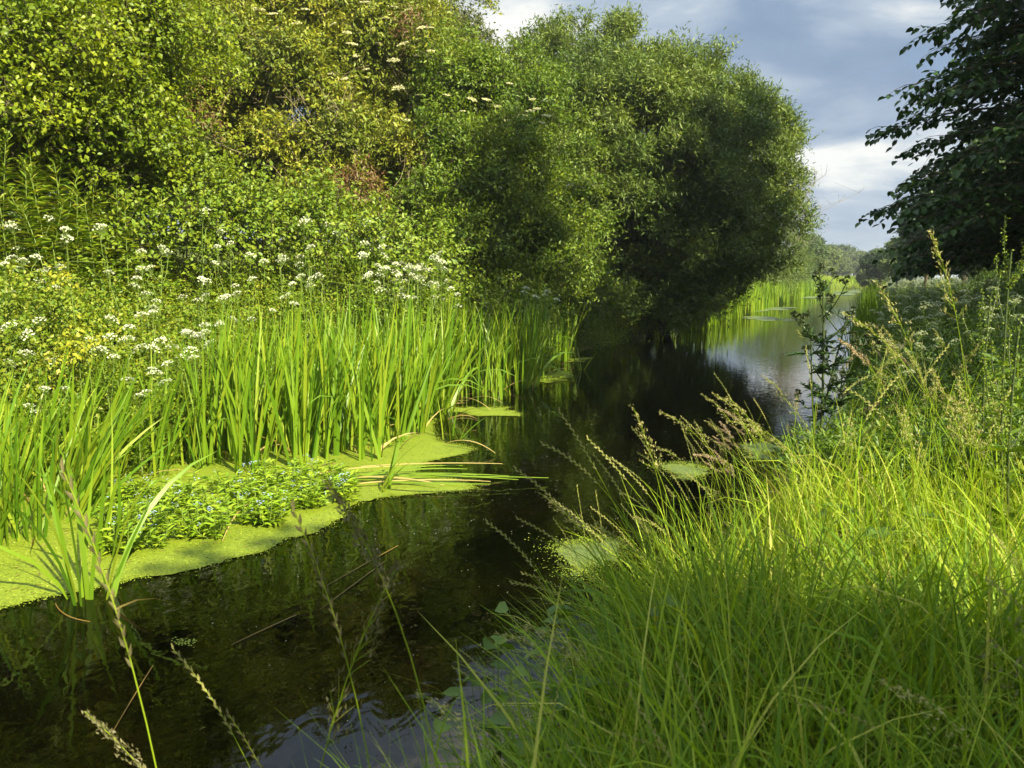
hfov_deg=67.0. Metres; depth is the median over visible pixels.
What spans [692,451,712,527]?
grass stalk
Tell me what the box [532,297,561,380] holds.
iris plant
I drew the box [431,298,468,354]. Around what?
water dropwort
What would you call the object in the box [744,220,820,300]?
waterside bush
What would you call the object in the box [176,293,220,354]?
water dropwort
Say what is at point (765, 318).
duckweed patch
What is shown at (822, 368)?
thistle
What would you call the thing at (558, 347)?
iris plant
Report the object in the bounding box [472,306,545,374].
iris plant
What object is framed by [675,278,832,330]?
reed bed
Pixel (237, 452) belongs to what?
iris plant
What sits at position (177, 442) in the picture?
iris plant
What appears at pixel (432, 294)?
water dropwort
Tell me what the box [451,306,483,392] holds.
iris plant
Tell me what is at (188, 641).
duckweed patch
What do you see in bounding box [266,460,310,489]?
forget me not
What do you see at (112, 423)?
iris plant
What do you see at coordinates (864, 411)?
grass stalk
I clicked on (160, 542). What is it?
forget me not
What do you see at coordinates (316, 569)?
grass stalk
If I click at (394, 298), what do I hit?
water dropwort
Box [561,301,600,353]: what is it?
iris plant
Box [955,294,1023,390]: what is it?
cow parsley
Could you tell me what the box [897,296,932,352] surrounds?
cow parsley
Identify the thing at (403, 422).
iris plant
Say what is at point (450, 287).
water dropwort
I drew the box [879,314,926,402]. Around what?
cow parsley
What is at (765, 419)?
grass stalk
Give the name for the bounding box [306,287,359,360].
iris plant
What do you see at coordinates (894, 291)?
cow parsley
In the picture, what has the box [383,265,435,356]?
water dropwort
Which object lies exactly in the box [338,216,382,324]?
water dropwort
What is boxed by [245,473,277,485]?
forget me not
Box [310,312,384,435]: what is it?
iris plant
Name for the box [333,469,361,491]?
forget me not
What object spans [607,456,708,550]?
grass stalk
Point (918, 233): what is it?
distant tree
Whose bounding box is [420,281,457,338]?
water dropwort
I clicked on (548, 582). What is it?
grass stalk
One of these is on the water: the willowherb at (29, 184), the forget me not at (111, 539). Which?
the forget me not at (111, 539)
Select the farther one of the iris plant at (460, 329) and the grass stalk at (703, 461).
the iris plant at (460, 329)
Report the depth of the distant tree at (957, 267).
29.86 m
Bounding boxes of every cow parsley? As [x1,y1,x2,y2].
[853,339,904,429]
[869,303,912,370]
[869,307,892,358]
[869,365,915,440]
[872,307,907,361]
[874,288,903,352]
[874,288,908,344]
[875,291,900,326]
[879,295,921,366]
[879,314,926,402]
[884,315,941,401]
[891,330,942,430]
[893,344,946,421]
[895,289,914,332]
[896,282,907,302]
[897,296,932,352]
[897,297,961,382]
[898,294,920,343]
[904,294,933,341]
[908,308,932,350]
[913,287,936,322]
[913,337,960,410]
[915,301,959,362]
[915,312,956,399]
[918,287,944,321]
[921,296,950,325]
[925,303,961,390]
[930,297,953,337]
[942,299,995,396]
[943,294,965,336]
[948,327,1008,403]
[951,291,975,332]
[954,296,1013,373]
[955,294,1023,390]
[956,286,998,381]
[960,289,991,329]
[963,291,996,323]
[963,313,1016,378]
[971,316,1006,371]
[973,282,1005,314]
[974,302,1009,376]
[982,301,1011,337]
[995,292,1022,327]
[996,302,1023,362]
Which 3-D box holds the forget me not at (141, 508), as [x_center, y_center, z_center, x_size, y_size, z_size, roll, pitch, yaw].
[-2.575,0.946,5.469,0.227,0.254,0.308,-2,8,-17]
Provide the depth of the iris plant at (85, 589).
4.33 m
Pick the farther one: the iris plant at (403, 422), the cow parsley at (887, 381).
the iris plant at (403, 422)
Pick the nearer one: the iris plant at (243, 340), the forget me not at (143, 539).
the forget me not at (143, 539)
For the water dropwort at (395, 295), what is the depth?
11.49 m
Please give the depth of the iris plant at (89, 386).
7.16 m
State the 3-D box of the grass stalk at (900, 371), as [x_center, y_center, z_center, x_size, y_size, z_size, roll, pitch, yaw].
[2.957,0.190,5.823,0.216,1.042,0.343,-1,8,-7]
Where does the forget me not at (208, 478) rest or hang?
on the duckweed mat
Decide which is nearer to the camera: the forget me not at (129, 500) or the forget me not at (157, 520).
the forget me not at (157, 520)
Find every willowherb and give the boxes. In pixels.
[0,133,18,258]
[0,133,24,341]
[0,190,29,317]
[2,186,55,345]
[6,156,46,278]
[15,130,56,256]
[15,201,65,364]
[16,154,53,264]
[17,131,61,279]
[17,135,58,264]
[21,164,68,343]
[38,196,72,359]
[40,133,78,263]
[41,157,83,299]
[49,167,84,278]
[58,184,97,341]
[74,193,111,359]
[78,176,110,296]
[87,170,121,292]
[106,180,133,306]
[112,199,145,335]
[145,187,178,332]
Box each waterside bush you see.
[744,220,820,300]
[778,257,822,289]
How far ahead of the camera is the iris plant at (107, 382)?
7.46 m
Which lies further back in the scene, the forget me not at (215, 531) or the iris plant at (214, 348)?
the iris plant at (214, 348)
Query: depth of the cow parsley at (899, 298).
13.68 m
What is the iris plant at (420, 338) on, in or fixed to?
in the water
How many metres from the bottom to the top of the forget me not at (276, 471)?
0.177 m
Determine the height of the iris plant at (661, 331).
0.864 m
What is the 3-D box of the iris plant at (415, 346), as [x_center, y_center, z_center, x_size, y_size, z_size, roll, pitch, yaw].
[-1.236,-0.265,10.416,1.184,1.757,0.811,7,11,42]
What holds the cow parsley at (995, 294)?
on the ground at (916, 281)
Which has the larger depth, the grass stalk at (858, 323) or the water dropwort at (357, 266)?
the water dropwort at (357, 266)
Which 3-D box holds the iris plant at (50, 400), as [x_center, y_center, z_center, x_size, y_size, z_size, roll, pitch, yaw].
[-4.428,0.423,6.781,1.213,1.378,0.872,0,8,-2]
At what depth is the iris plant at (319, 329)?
9.81 m
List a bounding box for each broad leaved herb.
[433,635,549,767]
[473,675,602,767]
[495,587,636,735]
[565,670,720,767]
[620,588,742,672]
[720,672,812,743]
[800,671,973,767]
[805,499,938,588]
[882,557,1020,625]
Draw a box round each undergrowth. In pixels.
[0,199,673,499]
[741,259,1023,522]
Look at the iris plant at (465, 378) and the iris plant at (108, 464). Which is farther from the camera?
the iris plant at (465, 378)
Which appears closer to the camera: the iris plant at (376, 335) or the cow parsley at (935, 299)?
the iris plant at (376, 335)
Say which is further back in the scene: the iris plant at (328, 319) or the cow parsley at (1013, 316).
the iris plant at (328, 319)
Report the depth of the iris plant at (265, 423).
7.91 m
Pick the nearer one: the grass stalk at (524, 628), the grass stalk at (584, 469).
the grass stalk at (584, 469)
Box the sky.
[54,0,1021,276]
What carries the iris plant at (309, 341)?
in the water
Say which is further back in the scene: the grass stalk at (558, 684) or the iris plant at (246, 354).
the iris plant at (246, 354)
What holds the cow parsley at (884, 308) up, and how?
on the ground at (916, 281)
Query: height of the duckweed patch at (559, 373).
0.013 m
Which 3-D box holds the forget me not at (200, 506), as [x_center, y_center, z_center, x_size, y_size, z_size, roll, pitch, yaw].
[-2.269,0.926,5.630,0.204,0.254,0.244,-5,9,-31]
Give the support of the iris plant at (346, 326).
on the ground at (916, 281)
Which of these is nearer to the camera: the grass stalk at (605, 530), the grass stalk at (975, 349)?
the grass stalk at (605, 530)
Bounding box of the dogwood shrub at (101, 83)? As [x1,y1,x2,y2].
[0,0,261,250]
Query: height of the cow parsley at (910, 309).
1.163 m
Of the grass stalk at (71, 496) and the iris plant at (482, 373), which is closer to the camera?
the grass stalk at (71, 496)
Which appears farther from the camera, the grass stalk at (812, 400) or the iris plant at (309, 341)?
the iris plant at (309, 341)
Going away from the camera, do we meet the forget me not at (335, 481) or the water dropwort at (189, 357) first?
the forget me not at (335, 481)
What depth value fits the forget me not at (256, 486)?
6.21 m
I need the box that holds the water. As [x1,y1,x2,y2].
[0,288,863,767]
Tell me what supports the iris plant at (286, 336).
on the ground at (916, 281)
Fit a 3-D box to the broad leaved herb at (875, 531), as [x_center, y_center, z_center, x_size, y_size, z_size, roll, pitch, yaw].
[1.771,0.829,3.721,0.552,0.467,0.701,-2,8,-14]
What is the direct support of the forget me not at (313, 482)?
on the duckweed mat
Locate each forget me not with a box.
[89,518,127,554]
[90,511,114,527]
[93,496,135,532]
[94,480,121,500]
[95,519,136,552]
[97,497,134,523]
[98,506,124,531]
[98,533,131,553]
[101,521,142,553]
[102,518,149,548]
[103,506,121,528]
[107,484,135,503]
[109,472,138,499]
[115,477,152,506]
[117,498,139,514]
[121,472,155,491]
[121,505,164,529]
[123,480,149,504]
[123,506,142,531]
[125,524,175,548]
[130,478,155,497]
[132,495,159,525]
[132,505,171,537]
[132,510,165,541]
[133,500,161,522]
[137,490,184,523]
[137,504,167,533]
[139,479,186,498]
[145,523,177,547]
[148,483,178,499]
[154,512,202,539]
[156,491,185,511]
[159,479,198,491]
[159,487,188,507]
[159,502,175,521]
[160,489,185,515]
[161,469,202,496]
[162,485,195,508]
[163,481,201,513]
[172,500,219,537]
[178,511,208,538]
[185,477,215,507]
[185,494,216,522]
[185,499,214,512]
[188,503,238,538]
[193,507,217,534]
[194,494,241,525]
[199,469,243,492]
[212,497,234,524]
[213,477,253,504]
[214,469,234,487]
[217,472,247,500]
[219,491,246,511]
[224,497,258,524]
[228,497,250,514]
[230,479,258,505]
[235,474,275,501]
[235,477,260,498]
[237,458,270,484]
[239,502,270,524]
[241,501,272,524]
[245,459,274,481]
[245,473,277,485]
[246,486,293,507]
[247,491,283,527]
[249,483,269,503]
[250,464,276,486]
[250,471,288,499]
[252,501,289,525]
[262,492,297,518]
[264,465,290,485]
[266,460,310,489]
[269,465,281,481]
[272,490,291,517]
[280,469,302,493]
[280,472,327,506]
[281,486,304,510]
[288,453,318,474]
[289,486,320,510]
[291,464,306,480]
[297,485,329,508]
[299,459,342,490]
[302,469,326,491]
[302,485,326,508]
[303,458,323,478]
[306,471,322,495]
[321,457,343,478]
[321,472,355,502]
[325,470,361,501]
[328,478,349,501]
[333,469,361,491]
[336,464,350,483]
[344,469,360,488]
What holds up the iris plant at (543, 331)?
in the water
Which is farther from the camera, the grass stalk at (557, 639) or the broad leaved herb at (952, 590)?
the broad leaved herb at (952, 590)
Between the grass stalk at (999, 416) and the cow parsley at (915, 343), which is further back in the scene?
the cow parsley at (915, 343)
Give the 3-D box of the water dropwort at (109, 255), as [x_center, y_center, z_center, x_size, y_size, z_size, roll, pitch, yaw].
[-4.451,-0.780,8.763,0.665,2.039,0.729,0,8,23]
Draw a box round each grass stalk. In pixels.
[59,457,156,767]
[81,709,145,767]
[171,644,249,767]
[226,708,262,767]
[290,499,385,767]
[320,558,408,767]
[322,478,471,767]
[416,692,500,767]
[452,666,538,757]
[459,648,494,685]
[482,731,505,767]
[485,518,596,687]
[494,631,611,739]
[504,613,575,675]
[509,581,626,646]
[514,466,621,605]
[515,515,676,643]
[515,625,566,719]
[520,571,602,626]
[524,620,653,765]
[533,574,583,650]
[535,492,643,612]
[540,441,684,649]
[541,641,570,767]
[551,713,581,767]
[553,516,611,603]
[555,500,629,584]
[556,561,619,603]
[558,407,683,642]
[563,520,670,584]
[564,542,591,607]
[567,744,586,767]
[568,512,652,644]
[569,518,647,592]
[576,484,608,662]
[587,435,696,578]
[590,506,650,564]
[593,452,680,616]
[594,520,668,636]
[595,493,627,652]
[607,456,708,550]
[609,730,710,767]
[612,457,692,570]
[621,492,659,524]
[621,504,659,556]
[628,403,673,589]
[629,691,671,763]
[631,426,706,590]
[632,515,673,545]
[636,516,692,569]
[637,452,710,561]
[640,498,719,639]
[652,445,716,495]
[659,410,744,511]
[668,467,716,546]
[675,661,718,767]
[678,473,716,544]
[679,421,721,582]
[681,416,748,526]
[683,429,736,540]
[686,438,722,484]
[687,474,757,556]
[690,433,757,551]
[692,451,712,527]
[693,419,736,516]
[693,453,804,534]
[701,394,767,495]
[702,492,717,536]
[704,420,759,486]
[712,393,775,503]
[712,436,752,501]
[714,372,768,488]
[715,429,741,527]
[717,408,777,486]
[719,421,756,521]
[719,455,745,492]
[722,437,766,497]
[726,395,799,566]
[726,419,827,490]
[728,414,773,473]
[743,436,760,481]
[754,400,782,464]
[761,375,809,458]
[770,436,833,538]
[778,526,891,659]
[789,401,822,490]
[796,701,943,767]
[797,329,833,419]
[798,405,817,493]
[805,347,820,475]
[809,374,898,520]
[810,375,868,447]
[816,538,896,620]
[817,394,898,560]
[823,402,880,440]
[828,410,853,552]
[829,343,852,419]
[838,338,923,487]
[842,312,984,513]
[843,357,891,428]
[845,386,938,547]
[859,472,929,610]
[862,412,893,506]
[870,349,886,432]
[873,280,957,514]
[873,366,890,460]
[873,366,922,430]
[873,568,917,729]
[875,324,906,408]
[879,679,988,766]
[881,327,911,413]
[883,339,926,425]
[883,612,1023,767]
[890,344,948,488]
[890,382,937,497]
[895,403,932,528]
[897,373,916,434]
[899,354,919,413]
[899,407,959,580]
[904,347,936,417]
[909,356,920,405]
[912,342,922,398]
[917,369,945,445]
[924,369,943,471]
[928,228,1008,553]
[929,368,1019,598]
[932,328,960,391]
[933,402,973,520]
[941,340,983,424]
[942,392,1006,506]
[944,386,1011,542]
[944,424,1003,569]
[946,397,988,496]
[948,362,967,395]
[951,396,988,538]
[951,420,986,620]
[952,372,1011,621]
[954,419,1018,539]
[962,345,973,441]
[984,575,1023,609]
[987,393,1014,487]
[991,533,1023,575]
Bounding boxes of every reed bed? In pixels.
[447,294,603,401]
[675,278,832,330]
[834,277,904,376]
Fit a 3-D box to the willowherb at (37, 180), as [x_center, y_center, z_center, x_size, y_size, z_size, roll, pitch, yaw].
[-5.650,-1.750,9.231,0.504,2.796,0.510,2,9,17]
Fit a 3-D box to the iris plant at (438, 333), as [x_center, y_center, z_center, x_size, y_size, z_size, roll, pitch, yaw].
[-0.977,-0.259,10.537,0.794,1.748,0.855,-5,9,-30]
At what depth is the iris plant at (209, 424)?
7.33 m
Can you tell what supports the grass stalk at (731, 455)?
on the ground at (916, 281)
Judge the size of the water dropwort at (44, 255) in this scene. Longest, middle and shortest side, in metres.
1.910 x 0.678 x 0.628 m
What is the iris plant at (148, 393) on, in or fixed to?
in the water
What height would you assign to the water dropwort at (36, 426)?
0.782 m
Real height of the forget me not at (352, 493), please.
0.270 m
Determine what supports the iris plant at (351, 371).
in the water
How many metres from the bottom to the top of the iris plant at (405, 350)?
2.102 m
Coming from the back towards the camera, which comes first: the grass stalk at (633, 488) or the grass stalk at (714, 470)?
the grass stalk at (714, 470)
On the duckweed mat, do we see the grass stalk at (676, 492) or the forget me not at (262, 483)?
the forget me not at (262, 483)
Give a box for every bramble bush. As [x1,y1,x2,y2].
[43,153,225,279]
[100,146,297,347]
[177,155,351,304]
[234,159,407,328]
[328,192,481,308]
[377,251,518,339]
[455,260,569,340]
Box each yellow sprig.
[39,342,67,395]
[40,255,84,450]
[58,315,109,433]
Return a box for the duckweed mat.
[0,407,479,609]
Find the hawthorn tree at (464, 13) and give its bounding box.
[440,0,509,257]
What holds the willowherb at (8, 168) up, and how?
on the ground at (916, 281)
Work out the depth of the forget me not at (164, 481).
6.28 m
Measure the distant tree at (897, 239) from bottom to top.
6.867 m
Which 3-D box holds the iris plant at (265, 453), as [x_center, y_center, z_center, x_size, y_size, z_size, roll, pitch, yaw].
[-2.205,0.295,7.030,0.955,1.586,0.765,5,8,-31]
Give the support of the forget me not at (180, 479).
on the duckweed mat
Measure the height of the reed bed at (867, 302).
1.866 m
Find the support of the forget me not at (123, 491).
on the duckweed mat
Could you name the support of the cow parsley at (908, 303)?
on the ground at (916, 281)
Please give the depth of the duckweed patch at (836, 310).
40.65 m
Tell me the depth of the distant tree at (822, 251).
83.00 m
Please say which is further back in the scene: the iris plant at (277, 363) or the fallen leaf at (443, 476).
the iris plant at (277, 363)
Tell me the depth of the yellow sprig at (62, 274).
6.89 m
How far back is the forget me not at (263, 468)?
6.51 m
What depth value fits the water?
4.41 m
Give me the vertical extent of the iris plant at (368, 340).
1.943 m
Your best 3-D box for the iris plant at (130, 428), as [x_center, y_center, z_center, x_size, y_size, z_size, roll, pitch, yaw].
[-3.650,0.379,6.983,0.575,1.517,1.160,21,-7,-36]
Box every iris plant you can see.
[0,346,112,473]
[0,356,86,546]
[0,360,60,469]
[0,374,46,445]
[0,376,12,454]
[0,383,28,442]
[0,384,92,544]
[0,395,52,438]
[0,400,31,510]
[0,404,52,524]
[0,405,139,538]
[0,450,216,609]
[1,351,68,440]
[2,340,28,397]
[4,388,77,482]
[5,391,67,501]
[10,415,41,446]
[11,345,163,508]
[14,367,108,468]
[19,340,114,489]
[23,415,112,503]
[25,371,160,507]
[26,352,191,476]
[26,361,101,433]
[31,367,113,485]
[31,373,110,462]
[35,381,136,480]
[38,404,174,521]
[41,363,169,523]
[44,355,108,420]
[61,374,175,478]
[65,348,162,439]
[76,352,167,482]
[88,344,157,465]
[97,408,186,556]
[100,349,160,416]
[102,380,183,471]
[104,371,174,474]
[111,374,185,442]
[113,374,167,465]
[122,379,184,447]
[127,370,182,462]
[128,346,199,454]
[131,336,215,476]
[132,362,201,464]
[133,354,217,452]
[137,363,190,436]
[148,317,262,458]
[171,299,260,468]
[172,308,273,436]
[175,366,229,456]
[177,377,221,465]
[179,294,299,449]
[179,341,220,446]
[182,297,257,440]
[186,302,237,366]
[194,317,280,370]
[194,320,276,458]
[204,318,264,441]
[209,299,318,427]
[210,317,278,462]
[211,297,268,365]
[212,302,277,353]
[213,307,292,473]
[219,296,291,451]
[221,323,326,451]
[221,326,317,478]
[230,297,373,458]
[231,309,333,450]
[234,293,291,356]
[234,323,303,442]
[236,307,304,394]
[238,299,344,410]
[238,317,298,424]
[240,310,274,439]
[242,317,294,408]
[253,288,353,469]
[253,301,304,410]
[254,311,313,371]
[255,322,380,448]
[256,315,368,458]
[258,297,333,449]
[258,301,317,344]
[259,289,318,386]
[261,320,344,457]
[262,310,363,452]
[262,336,392,434]
[274,323,399,438]
[277,312,340,438]
[277,316,340,400]
[278,305,336,353]
[280,313,361,418]
[280,314,369,441]
[286,319,357,454]
[292,310,368,387]
[299,310,336,411]
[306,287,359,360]
[306,316,394,412]
[307,293,408,460]
[307,305,332,339]
[308,318,397,447]
[309,314,351,424]
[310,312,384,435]
[310,318,361,368]
[311,419,426,492]
[312,312,364,430]
[315,313,415,451]
[317,290,359,330]
[319,300,361,351]
[320,311,370,452]
[327,293,377,346]
[327,305,391,405]
[330,282,385,410]
[334,306,392,353]
[335,299,380,413]
[346,317,421,430]
[347,327,426,446]
[349,283,415,419]
[350,314,427,449]
[353,331,481,428]
[357,304,486,396]
[358,305,414,406]
[359,292,422,365]
[366,293,398,388]
[368,296,421,393]
[368,306,440,442]
[372,316,403,383]
[381,310,456,432]
[385,298,518,420]
[385,304,441,412]
[386,286,436,426]
[387,293,428,421]
[390,313,447,417]
[392,303,451,434]
[392,310,441,360]
[395,296,473,434]
[395,302,474,419]
[401,303,467,400]
[407,306,447,362]
[411,299,488,419]
[415,323,447,375]
[423,303,461,372]
[424,308,480,394]
[427,303,476,419]
[433,300,471,389]
[434,290,481,381]
[435,291,495,336]
[436,291,515,395]
[437,398,485,440]
[438,291,472,389]
[439,307,487,414]
[441,309,485,398]
[451,300,470,390]
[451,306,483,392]
[453,324,489,391]
[464,295,497,386]
[464,306,505,389]
[466,303,551,393]
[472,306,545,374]
[476,309,511,380]
[478,313,521,388]
[484,298,574,389]
[488,305,538,379]
[497,308,525,384]
[499,309,564,386]
[501,300,523,374]
[503,292,533,377]
[512,312,552,383]
[523,298,561,366]
[527,295,548,369]
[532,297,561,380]
[538,313,565,350]
[543,313,570,374]
[546,304,583,363]
[547,292,573,365]
[553,298,588,356]
[561,301,576,362]
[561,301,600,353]
[570,346,594,370]
[577,310,595,348]
[651,319,672,340]
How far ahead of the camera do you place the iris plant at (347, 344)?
9.48 m
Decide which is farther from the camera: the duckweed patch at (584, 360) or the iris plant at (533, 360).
the duckweed patch at (584, 360)
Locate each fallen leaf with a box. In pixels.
[55,603,89,621]
[112,665,152,732]
[222,502,250,540]
[231,615,294,644]
[315,473,405,478]
[319,466,397,473]
[320,562,383,609]
[325,473,506,478]
[326,545,397,585]
[337,474,472,482]
[343,476,442,484]
[351,479,490,484]
[352,476,547,479]
[355,465,462,475]
[361,462,501,466]
[379,468,463,473]
[384,481,474,483]
[394,473,518,479]
[445,440,494,452]
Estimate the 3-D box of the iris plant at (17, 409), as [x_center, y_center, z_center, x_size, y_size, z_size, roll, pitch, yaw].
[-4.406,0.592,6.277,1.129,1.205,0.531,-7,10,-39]
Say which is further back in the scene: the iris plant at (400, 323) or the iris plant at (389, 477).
the iris plant at (400, 323)
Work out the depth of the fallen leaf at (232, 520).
5.45 m
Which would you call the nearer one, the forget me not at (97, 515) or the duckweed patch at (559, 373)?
the forget me not at (97, 515)
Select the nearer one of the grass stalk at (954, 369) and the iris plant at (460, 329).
the grass stalk at (954, 369)
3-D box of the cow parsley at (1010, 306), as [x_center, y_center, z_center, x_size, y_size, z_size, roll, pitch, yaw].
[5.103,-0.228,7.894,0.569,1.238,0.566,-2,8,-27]
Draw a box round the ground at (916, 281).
[0,235,1021,767]
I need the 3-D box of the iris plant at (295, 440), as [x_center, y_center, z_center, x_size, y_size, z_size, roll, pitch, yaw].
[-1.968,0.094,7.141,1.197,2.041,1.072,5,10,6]
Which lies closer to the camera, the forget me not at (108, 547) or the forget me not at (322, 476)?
the forget me not at (108, 547)
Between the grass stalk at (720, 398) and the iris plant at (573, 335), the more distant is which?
the iris plant at (573, 335)
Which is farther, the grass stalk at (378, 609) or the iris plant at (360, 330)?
the iris plant at (360, 330)
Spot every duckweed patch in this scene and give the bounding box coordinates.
[172,637,196,645]
[430,405,526,417]
[513,532,652,592]
[518,370,577,382]
[569,357,591,361]
[628,457,726,482]
[717,441,794,460]
[744,316,778,320]
[755,307,796,311]
[831,309,855,312]
[834,290,860,295]
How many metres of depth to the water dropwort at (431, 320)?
11.58 m
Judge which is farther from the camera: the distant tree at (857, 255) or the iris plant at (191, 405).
the distant tree at (857, 255)
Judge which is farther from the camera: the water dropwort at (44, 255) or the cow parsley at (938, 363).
the water dropwort at (44, 255)
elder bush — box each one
[175,0,503,260]
[378,9,632,342]
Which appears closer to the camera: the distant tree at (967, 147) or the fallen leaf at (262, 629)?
the fallen leaf at (262, 629)
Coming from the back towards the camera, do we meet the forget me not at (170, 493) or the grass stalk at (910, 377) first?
the grass stalk at (910, 377)
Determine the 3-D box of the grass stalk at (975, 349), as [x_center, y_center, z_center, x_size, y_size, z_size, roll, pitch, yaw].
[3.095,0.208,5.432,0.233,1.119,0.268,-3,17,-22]
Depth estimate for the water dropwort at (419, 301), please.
11.34 m
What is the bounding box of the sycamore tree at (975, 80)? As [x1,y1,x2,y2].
[855,0,1023,290]
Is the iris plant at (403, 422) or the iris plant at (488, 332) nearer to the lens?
the iris plant at (403, 422)
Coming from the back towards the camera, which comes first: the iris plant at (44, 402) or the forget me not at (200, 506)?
the iris plant at (44, 402)
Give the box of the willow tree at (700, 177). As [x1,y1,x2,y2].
[500,0,828,339]
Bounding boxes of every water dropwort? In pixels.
[0,220,33,343]
[0,254,49,394]
[0,317,66,424]
[0,322,42,428]
[1,254,72,388]
[2,349,67,445]
[6,211,36,364]
[6,279,66,413]
[10,236,82,374]
[20,403,61,485]
[25,215,90,367]
[36,263,88,388]
[36,386,96,464]
[66,223,148,356]
[69,333,143,460]
[76,345,139,473]
[89,335,157,442]
[90,314,143,446]
[95,270,153,372]
[113,389,167,478]
[115,291,177,390]
[121,370,180,474]
[129,265,197,399]
[129,310,185,412]
[136,244,188,337]
[136,360,193,467]
[140,336,197,453]
[155,354,212,458]
[158,328,222,450]
[158,329,208,452]
[164,332,229,448]
[167,206,228,343]
[170,276,225,394]
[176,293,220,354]
[182,321,232,420]
[191,294,257,382]
[206,241,261,341]
[208,316,256,379]
[228,276,275,352]
[258,254,303,340]
[269,292,313,349]
[278,273,323,377]
[280,244,335,336]
[282,216,335,346]
[298,222,346,339]
[302,272,342,353]
[326,251,380,349]
[335,233,379,328]
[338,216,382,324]
[341,271,393,354]
[350,236,408,332]
[357,263,398,348]
[357,273,407,360]
[358,263,388,316]
[359,252,410,340]
[361,265,420,341]
[365,269,402,329]
[375,248,412,305]
[379,280,402,330]
[380,292,405,330]
[382,261,422,322]
[382,263,425,356]
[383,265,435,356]
[389,293,420,339]
[392,264,433,350]
[398,262,449,332]
[399,279,439,340]
[400,264,431,328]
[400,276,440,356]
[401,265,443,329]
[403,268,440,320]
[411,253,463,401]
[413,268,448,320]
[415,284,440,341]
[418,296,456,382]
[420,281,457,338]
[425,249,467,393]
[426,279,462,336]
[429,286,465,399]
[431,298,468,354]
[513,286,551,377]
[533,290,571,379]
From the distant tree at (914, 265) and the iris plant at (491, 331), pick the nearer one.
the iris plant at (491, 331)
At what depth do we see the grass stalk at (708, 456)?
4.09 m
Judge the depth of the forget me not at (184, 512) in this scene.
5.34 m
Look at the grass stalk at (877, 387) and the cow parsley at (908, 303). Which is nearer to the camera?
the grass stalk at (877, 387)
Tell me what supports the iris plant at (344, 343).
in the water
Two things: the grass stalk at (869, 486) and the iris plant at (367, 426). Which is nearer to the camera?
the grass stalk at (869, 486)
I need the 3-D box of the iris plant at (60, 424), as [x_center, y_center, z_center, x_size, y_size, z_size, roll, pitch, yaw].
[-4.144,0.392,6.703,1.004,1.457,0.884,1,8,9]
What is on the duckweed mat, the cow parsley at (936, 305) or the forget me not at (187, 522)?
the forget me not at (187, 522)
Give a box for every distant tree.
[788,233,829,272]
[810,258,829,278]
[818,244,842,276]
[824,250,846,275]
[828,242,851,252]
[832,247,851,265]
[836,264,855,276]
[845,249,866,275]
[854,267,869,272]
[854,268,890,287]
[858,247,889,286]
[868,241,917,285]
[878,236,937,283]
[890,253,928,286]
[891,229,954,287]
[894,180,978,280]
[919,111,1023,231]
[923,142,1012,275]
[934,230,991,285]
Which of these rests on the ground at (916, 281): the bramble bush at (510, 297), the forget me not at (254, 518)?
the bramble bush at (510, 297)
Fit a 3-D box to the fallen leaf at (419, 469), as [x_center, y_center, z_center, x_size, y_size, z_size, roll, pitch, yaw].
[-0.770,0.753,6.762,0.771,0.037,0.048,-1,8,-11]
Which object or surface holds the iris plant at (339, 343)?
in the water
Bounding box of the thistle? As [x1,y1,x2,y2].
[783,263,884,466]
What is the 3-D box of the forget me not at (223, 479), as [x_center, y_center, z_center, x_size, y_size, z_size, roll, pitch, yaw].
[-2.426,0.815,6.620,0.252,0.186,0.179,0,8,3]
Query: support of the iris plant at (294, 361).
in the water
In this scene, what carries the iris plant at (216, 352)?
in the water
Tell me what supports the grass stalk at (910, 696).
on the ground at (916, 281)
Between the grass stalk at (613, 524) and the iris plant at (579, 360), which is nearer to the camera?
the grass stalk at (613, 524)
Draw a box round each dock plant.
[950,269,1019,494]
[961,215,1023,515]
[961,314,1023,552]
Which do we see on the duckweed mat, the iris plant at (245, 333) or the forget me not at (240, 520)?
the forget me not at (240, 520)
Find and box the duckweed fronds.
[0,443,470,608]
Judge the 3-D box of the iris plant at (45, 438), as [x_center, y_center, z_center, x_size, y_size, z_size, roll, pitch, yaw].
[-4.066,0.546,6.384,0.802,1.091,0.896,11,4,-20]
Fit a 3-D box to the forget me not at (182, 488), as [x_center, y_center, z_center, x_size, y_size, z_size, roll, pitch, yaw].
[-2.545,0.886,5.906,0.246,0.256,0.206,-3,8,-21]
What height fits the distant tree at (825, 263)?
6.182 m
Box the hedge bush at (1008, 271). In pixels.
[988,257,1019,286]
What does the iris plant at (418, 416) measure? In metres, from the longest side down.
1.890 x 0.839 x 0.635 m
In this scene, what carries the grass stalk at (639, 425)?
on the ground at (916, 281)
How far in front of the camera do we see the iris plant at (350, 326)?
10.07 m
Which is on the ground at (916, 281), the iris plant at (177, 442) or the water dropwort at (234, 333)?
the water dropwort at (234, 333)
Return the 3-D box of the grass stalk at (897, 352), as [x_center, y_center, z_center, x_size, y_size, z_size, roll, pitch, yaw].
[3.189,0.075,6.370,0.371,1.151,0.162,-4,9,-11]
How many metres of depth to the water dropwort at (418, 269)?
11.13 m
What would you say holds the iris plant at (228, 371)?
in the water
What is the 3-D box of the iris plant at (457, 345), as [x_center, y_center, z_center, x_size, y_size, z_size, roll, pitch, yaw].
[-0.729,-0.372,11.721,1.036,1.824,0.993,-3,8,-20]
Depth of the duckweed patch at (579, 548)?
5.05 m
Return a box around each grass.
[232,293,1023,767]
[746,269,888,293]
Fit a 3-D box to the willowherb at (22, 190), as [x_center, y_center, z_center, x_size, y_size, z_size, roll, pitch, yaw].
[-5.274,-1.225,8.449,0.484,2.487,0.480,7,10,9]
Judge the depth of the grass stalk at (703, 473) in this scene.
5.06 m

